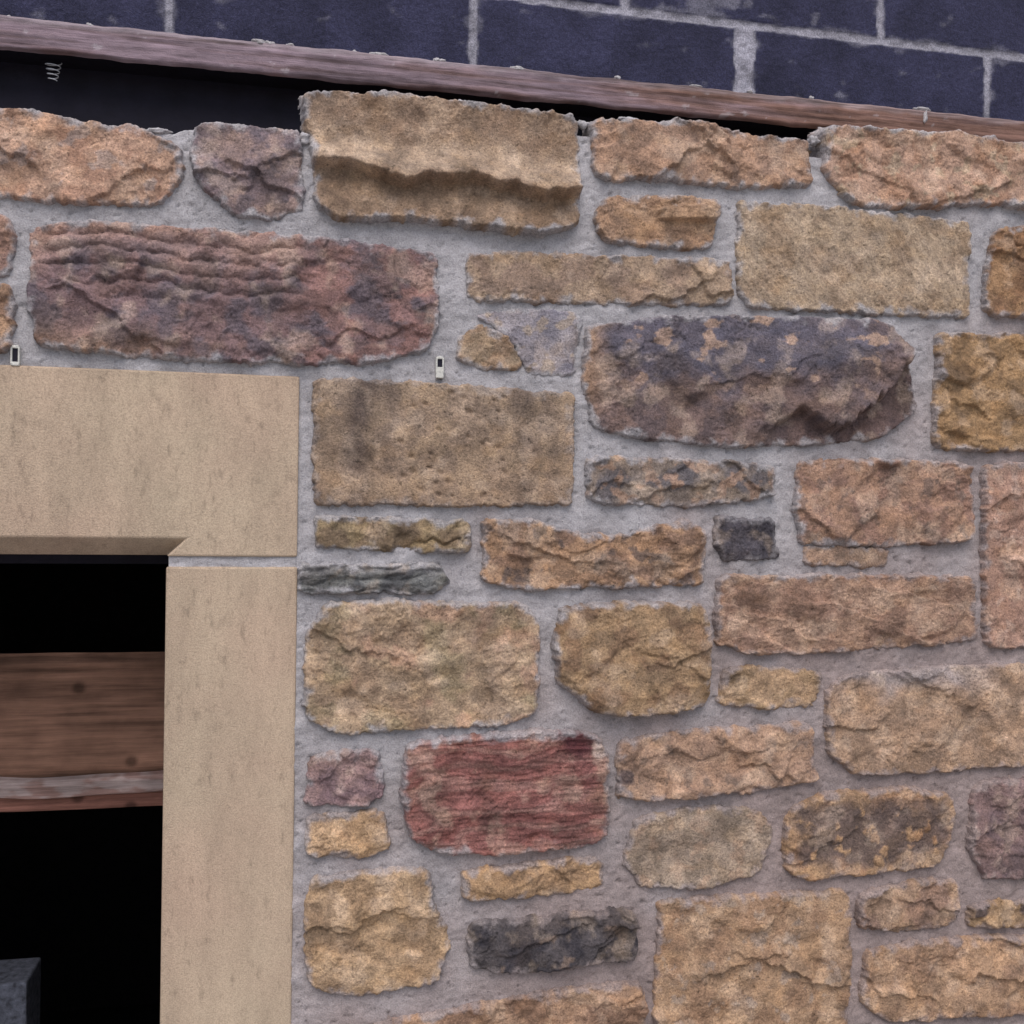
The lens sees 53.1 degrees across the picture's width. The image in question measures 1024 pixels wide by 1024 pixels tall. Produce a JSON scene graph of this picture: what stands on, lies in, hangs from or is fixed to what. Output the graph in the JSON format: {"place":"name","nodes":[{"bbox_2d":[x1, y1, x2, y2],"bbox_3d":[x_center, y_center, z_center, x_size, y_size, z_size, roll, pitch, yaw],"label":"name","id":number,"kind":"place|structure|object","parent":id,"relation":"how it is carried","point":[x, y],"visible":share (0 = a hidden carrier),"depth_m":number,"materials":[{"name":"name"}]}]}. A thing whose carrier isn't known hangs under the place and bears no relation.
{"place":"outdoors","nodes":[
{"label":"outdoors","id":0,"kind":"place"},
{"bbox_2d":[0,651,164,811],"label":"scaffold board","id":1,"kind":"object","parent":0,"point":[63,714],"visible":0.39,"depth_m":1.71,"materials":[{"name":"brown wood"}]},
{"bbox_2d":[0,770,162,798],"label":"mortar smeared batten","id":2,"kind":"object","parent":1,"relation":"attached to","point":[73,786],"visible":0.44,"depth_m":1.70,"materials":[{"name":"wood"}]},
{"bbox_2d":[40,1003,159,1023],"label":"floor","id":3,"kind":"structure","parent":0,"point":[143,1014],"depth_m":3.72,"materials":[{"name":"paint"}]},
{"bbox_2d":[0,957,40,1023],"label":"concrete block","id":4,"kind":"structure","parent":3,"relation":"on","point":[20,987],"depth_m":1.71,"materials":[{"name":"grey concrete"}]},
{"bbox_2d":[0,15,1023,141],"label":"timber rail","id":5,"kind":"object","parent":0,"point":[252,62],"visible":0.94,"depth_m":1.52,"materials":[{"name":"brown wood"}]},
{"bbox_2d":[0,62,807,139],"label":"damp proof membrane","id":6,"kind":"object","parent":5,"relation":"attached to","point":[174,105],"depth_m":1.48,"materials":[{"name":"black plastic"}]},
{"bbox_2d":[45,63,61,80],"bbox_3d":[-0.640,-0.614,1.429,0.023,0.027,0.014,1,0,-12],"label":"helical wall tie","id":7,"kind":"object","parent":6,"relation":"attached to","point":[53,69],"visible":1,"depth_m":1.43,"materials":[{"name":"metal"}]},
{"bbox_3d":[0.271,-0.915,1.713,3.400,1.130,0.090,1,0,-12],"label":"blockwork core","id":8,"kind":"object","parent":5,"relation":"attached to","visible":0},
{"bbox_2d":[0,0,1023,120],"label":"blockwork","id":9,"kind":"object","parent":8,"relation":"attached to","point":[965,57],"visible":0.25,"depth_m":1.66,"materials":[{"name":"concrete"}]},
{"label":"ground","id":10,"kind":"structure","parent":0,"visible":0},
{"bbox_2d":[0,563,168,1012],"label":"back wall","id":11,"kind":"structure","parent":10,"relation":"on","point":[80,901],"depth_m":3.76,"materials":[{"name":"paint"}]},
{"label":"ceiling","id":12,"kind":"object","parent":11,"relation":"attached to","visible":0},
{"bbox_2d":[0,554,168,563],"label":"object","id":13,"kind":"object","parent":12,"relation":"attached to","point":[76,559],"depth_m":1.43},
{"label":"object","id":14,"kind":"object","parent":10,"relation":"on","visible":0},
{"bbox_3d":[-0.974,1.152,1.267,1.458,0.110,0.161,1,0,-12],"label":"sill","id":15,"kind":"object","parent":14,"relation":"on","visible":0},
{"bbox_2d":[160,566,296,1023],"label":"jamb","id":16,"kind":"object","parent":15,"relation":"on","point":[228,795],"visible":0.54,"depth_m":1.35,"materials":[{"name":"stone"}]},
{"bbox_2d":[0,365,299,556],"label":"lintel","id":17,"kind":"structure","parent":16,"relation":"on","point":[94,461],"depth_m":1.33,"materials":[{"name":"stone"}]},
{"bbox_2d":[169,556,295,566],"bbox_3d":[-0.368,0.066,1.351,0.162,0.018,0.002,1,0,-12],"label":"joint","id":18,"kind":"object","parent":16,"relation":"on","point":[203,561],"visible":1,"depth_m":1.35,"materials":[{"name":"grey concrete"}]},
{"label":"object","id":19,"kind":"object","parent":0,"visible":0},
{"bbox_3d":[0.005,-0.380,1.482,6.000,0.405,0.087,1,0,-12],"label":"stone wall","id":20,"kind":"object","parent":19,"relation":"on","visible":0},
{"bbox_2d":[0,283,17,353],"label":"stone","id":21,"kind":"object","parent":20,"relation":"on","point":[8,312],"visible":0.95,"depth_m":1.29,"materials":[{"name":"stone"}]},
{"bbox_2d":[0,214,17,277],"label":"stone","id":22,"kind":"object","parent":21,"relation":"on","point":[8,239],"visible":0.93,"depth_m":1.29,"materials":[{"name":"stone"}]},
{"bbox_2d":[0,108,185,208],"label":"stone","id":23,"kind":"object","parent":20,"relation":"on","point":[48,159],"visible":0.99,"depth_m":1.30,"materials":[{"name":"stone"}]},
{"bbox_2d":[146,127,172,133],"bbox_3d":[-0.461,-0.497,1.336,0.036,0.009,0.014,1,0,-12],"label":"mortar crumb","id":24,"kind":"object","parent":23,"relation":"on","point":[160,130],"visible":1,"depth_m":1.33,"materials":[{"name":"grey concrete"}]},
{"bbox_2d":[26,219,439,367],"bbox_3d":[-0.359,-0.283,1.356,0.541,0.194,0.051,1,0,-12],"label":"stone","id":25,"kind":"object","parent":20,"relation":"on","point":[134,291],"visible":1,"depth_m":1.34,"materials":[{"name":"stone"}]},
{"bbox_2d":[189,122,305,221],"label":"stone","id":26,"kind":"object","parent":20,"relation":"on","point":[242,171],"visible":0.97,"depth_m":1.34,"materials":[{"name":"stone"}]},
{"bbox_2d":[300,132,309,144],"bbox_3d":[-0.281,-0.500,1.373,0.022,0.019,0.019,1,0,6],"label":"mortar crumb","id":27,"kind":"object","parent":26,"relation":"on","point":[304,138],"visible":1,"depth_m":1.37,"materials":[{"name":"grey concrete"}]},
{"bbox_2d":[298,89,582,237],"bbox_3d":[-0.091,-0.478,1.402,0.397,0.197,0.066,1,0,-12],"label":"stone","id":28,"kind":"object","parent":20,"relation":"on","point":[383,156],"visible":0.98,"depth_m":1.40,"materials":[{"name":"stone"}]},
{"bbox_2d":[455,324,521,370],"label":"stone","id":29,"kind":"object","parent":20,"relation":"on","point":[482,347],"visible":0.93,"depth_m":1.42,"materials":[{"name":"stone"}]},
{"bbox_2d":[0,130,1023,1023],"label":"mortar","id":30,"kind":"object","parent":20,"relation":"attached to","point":[190,202],"visible":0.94,"depth_m":1.45,"materials":[{"name":"grey concrete"}]},
{"bbox_2d":[10,345,20,365],"bbox_3d":[-0.628,-0.198,1.297,0.011,0.026,0.012,1,0,-12],"label":"weep vent","id":31,"kind":"object","parent":30,"relation":"attached to","point":[15,355],"visible":1,"depth_m":1.29,"materials":[{"name":"white plastic"}]},
{"bbox_2d":[435,356,443,378],"bbox_3d":[-0.100,-0.198,1.406,0.011,0.030,0.012,1,0,-12],"label":"weep vent","id":32,"kind":"object","parent":30,"relation":"attached to","point":[439,367],"visible":1,"depth_m":1.40,"materials":[{"name":"white plastic"}]},
{"bbox_2d":[374,980,648,1023],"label":"stone","id":33,"kind":"object","parent":30,"relation":"attached to","point":[617,1002],"visible":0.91,"depth_m":1.43,"materials":[{"name":"stone"}]},
{"bbox_2d":[303,866,450,996],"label":"stone","id":34,"kind":"object","parent":33,"relation":"on","point":[378,930],"visible":0.99,"depth_m":1.38,"materials":[{"name":"stone"}]},
{"bbox_2d":[304,807,390,859],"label":"stone","id":35,"kind":"object","parent":34,"relation":"on","point":[359,834],"visible":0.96,"depth_m":1.38,"materials":[{"name":"stone"}]},
{"bbox_2d":[303,748,385,806],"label":"stone","id":36,"kind":"object","parent":35,"relation":"on","point":[344,777],"visible":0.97,"depth_m":1.37,"materials":[{"name":"stone"}]},
{"bbox_2d":[465,906,639,974],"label":"stone","id":37,"kind":"object","parent":33,"relation":"on","point":[562,940],"visible":0.95,"depth_m":1.43,"materials":[{"name":"stone"}]},
{"bbox_2d":[460,855,603,901],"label":"stone","id":38,"kind":"object","parent":37,"relation":"on","point":[525,879],"visible":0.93,"depth_m":1.43,"materials":[{"name":"stone"}]},
{"bbox_2d":[398,726,610,856],"bbox_3d":[-0.008,0.389,1.430,0.312,0.189,0.050,1,0,-12],"label":"stone","id":39,"kind":"object","parent":38,"relation":"on","point":[496,793],"visible":0.98,"depth_m":1.41,"materials":[{"name":"stone"}]},
{"bbox_2d":[301,597,540,735],"bbox_3d":[-0.121,0.210,1.405,0.341,0.198,0.052,1,0,-12],"label":"stone","id":40,"kind":"object","parent":39,"relation":"on","point":[384,665],"visible":0.98,"depth_m":1.39,"materials":[{"name":"stone"}]},
{"bbox_2d":[297,561,449,595],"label":"stone","id":41,"kind":"object","parent":40,"relation":"on","point":[410,578],"visible":0.91,"depth_m":1.38,"materials":[{"name":"stone"}]},
{"bbox_2d":[313,514,471,554],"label":"stone","id":42,"kind":"object","parent":41,"relation":"on","point":[423,535],"visible":0.92,"depth_m":1.38,"materials":[{"name":"stone"}]},
{"bbox_2d":[310,376,574,507],"bbox_3d":[-0.092,-0.092,1.417,0.378,0.189,0.037,1,0,-12],"label":"stone","id":43,"kind":"object","parent":42,"relation":"on","point":[416,444],"visible":0.98,"depth_m":1.40,"materials":[{"name":"stone"}]},
{"bbox_2d":[651,887,852,1023],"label":"stone","id":44,"kind":"object","parent":30,"relation":"attached to","point":[777,957],"visible":1,"depth_m":1.49,"materials":[{"name":"stone"}]},
{"bbox_2d":[621,804,772,890],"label":"stone","id":45,"kind":"object","parent":44,"relation":"on","point":[691,848],"visible":0.96,"depth_m":1.48,"materials":[{"name":"stone"}]},
{"bbox_2d":[614,720,818,801],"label":"stone","id":46,"kind":"object","parent":45,"relation":"on","point":[698,763],"visible":0.97,"depth_m":1.48,"materials":[{"name":"stone"}]},
{"bbox_2d":[550,599,712,716],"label":"stone","id":47,"kind":"object","parent":46,"relation":"on","point":[625,658],"visible":0.98,"depth_m":1.44,"materials":[{"name":"stone"}]},
{"bbox_2d":[480,517,707,591],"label":"stone","id":48,"kind":"object","parent":47,"relation":"on","point":[529,554],"visible":0.91,"depth_m":1.44,"materials":[{"name":"stone"}]},
{"bbox_2d":[584,454,775,509],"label":"stone","id":49,"kind":"object","parent":48,"relation":"on","point":[661,482],"visible":0.97,"depth_m":1.47,"materials":[{"name":"stone"}]},
{"bbox_2d":[580,314,916,448],"bbox_3d":[0.357,-0.192,1.492,0.542,0.214,0.079,1,0,-12],"label":"stone","id":50,"kind":"object","parent":49,"relation":"on","point":[733,381],"visible":1,"depth_m":1.48,"materials":[{"name":"stone"}]},
{"bbox_2d":[734,200,971,319],"bbox_3d":[0.511,-0.374,1.541,0.398,0.174,0.039,1,0,-12],"label":"stone","id":51,"kind":"object","parent":50,"relation":"on","point":[793,257],"visible":0.98,"depth_m":1.52,"materials":[{"name":"stone"}]},
{"bbox_2d":[715,664,821,709],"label":"stone","id":52,"kind":"object","parent":46,"relation":"on","point":[759,687],"visible":0.89,"depth_m":1.50,"materials":[{"name":"stone"}]},
{"bbox_2d":[711,571,978,655],"bbox_3d":[0.503,0.151,1.537,0.445,0.136,0.049,1,0,-12],"label":"stone","id":53,"kind":"object","parent":52,"relation":"on","point":[798,614],"visible":0.97,"depth_m":1.52,"materials":[{"name":"stone"}]},
{"bbox_2d":[711,514,778,561],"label":"stone","id":54,"kind":"object","parent":53,"relation":"on","point":[741,539],"visible":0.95,"depth_m":1.49,"materials":[{"name":"stone"}]},
{"bbox_2d":[802,545,889,569],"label":"stone","id":55,"kind":"object","parent":53,"relation":"on","point":[861,557],"visible":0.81,"depth_m":1.53,"materials":[{"name":"stone"}]},
{"bbox_2d":[789,456,975,547],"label":"stone","id":56,"kind":"object","parent":53,"relation":"on","point":[871,501],"visible":0.97,"depth_m":1.53,"materials":[{"name":"stone"}]},
{"bbox_2d":[780,784,955,881],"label":"stone","id":57,"kind":"object","parent":44,"relation":"on","point":[862,831],"visible":0.95,"depth_m":1.53,"materials":[{"name":"stone"}]},
{"bbox_2d":[822,662,1023,775],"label":"stone","id":58,"kind":"object","parent":57,"relation":"on","point":[930,719],"visible":0.98,"depth_m":1.55,"materials":[{"name":"stone"}]},
{"bbox_2d":[978,460,1023,649],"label":"stone","id":59,"kind":"object","parent":58,"relation":"on","point":[1001,537],"visible":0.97,"depth_m":1.57,"materials":[{"name":"stone"}]},
{"bbox_2d":[930,331,1023,452],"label":"stone","id":60,"kind":"object","parent":59,"relation":"on","point":[976,403],"visible":0.98,"depth_m":1.56,"materials":[{"name":"stone"}]},
{"bbox_2d":[980,225,1023,319],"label":"stone","id":61,"kind":"object","parent":60,"relation":"on","point":[1002,282],"visible":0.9,"depth_m":1.57,"materials":[{"name":"stone"}]},
{"bbox_2d":[857,932,1023,1022],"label":"stone","id":62,"kind":"object","parent":30,"relation":"attached to","point":[931,979],"visible":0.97,"depth_m":1.55,"materials":[{"name":"stone"}]},
{"bbox_2d":[854,875,960,932],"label":"stone","id":63,"kind":"object","parent":62,"relation":"on","point":[920,903],"visible":0.94,"depth_m":1.54,"materials":[{"name":"stone"}]},
{"bbox_2d":[964,897,1023,928],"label":"stone","id":64,"kind":"object","parent":62,"relation":"on","point":[998,913],"visible":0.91,"depth_m":1.57,"materials":[{"name":"stone"}]},
{"bbox_2d":[965,774,1023,879],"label":"stone","id":65,"kind":"object","parent":64,"relation":"on","point":[994,844],"visible":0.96,"depth_m":1.57,"materials":[{"name":"stone"}]},
{"bbox_2d":[477,308,582,377],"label":"stone","id":66,"kind":"object","parent":20,"relation":"on","point":[544,342],"visible":0.91,"depth_m":1.43,"materials":[{"name":"stone"}]},
{"bbox_2d":[465,250,733,307],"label":"stone","id":67,"kind":"object","parent":66,"relation":"on","point":[534,278],"visible":0.96,"depth_m":1.45,"materials":[{"name":"stone"}]},
{"bbox_2d":[592,194,721,251],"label":"stone","id":68,"kind":"object","parent":67,"relation":"on","point":[682,223],"visible":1,"depth_m":1.46,"materials":[{"name":"stone"}]},
{"bbox_2d":[582,117,812,191],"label":"stone","id":69,"kind":"object","parent":20,"relation":"on","point":[681,152],"visible":0.98,"depth_m":1.47,"materials":[{"name":"stone"}]},
{"bbox_2d":[577,120,590,129],"bbox_3d":[0.102,-0.548,1.452,0.028,0.013,0.016,1,0,-12],"label":"mortar crumb","id":70,"kind":"object","parent":69,"relation":"on","point":[582,125],"visible":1,"depth_m":1.45,"materials":[{"name":"grey concrete"}]},
{"bbox_2d":[807,135,820,145],"bbox_3d":[0.448,-0.552,1.522,0.019,0.016,0.018,1,0,-12],"label":"mortar crumb","id":71,"kind":"object","parent":69,"relation":"on","point":[812,140],"visible":1,"depth_m":1.52,"materials":[{"name":"grey concrete"}]},
{"bbox_2d":[807,124,1023,211],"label":"stone","id":72,"kind":"object","parent":20,"relation":"on","point":[871,167],"visible":0.98,"depth_m":1.54,"materials":[{"name":"stone"}]}
]}

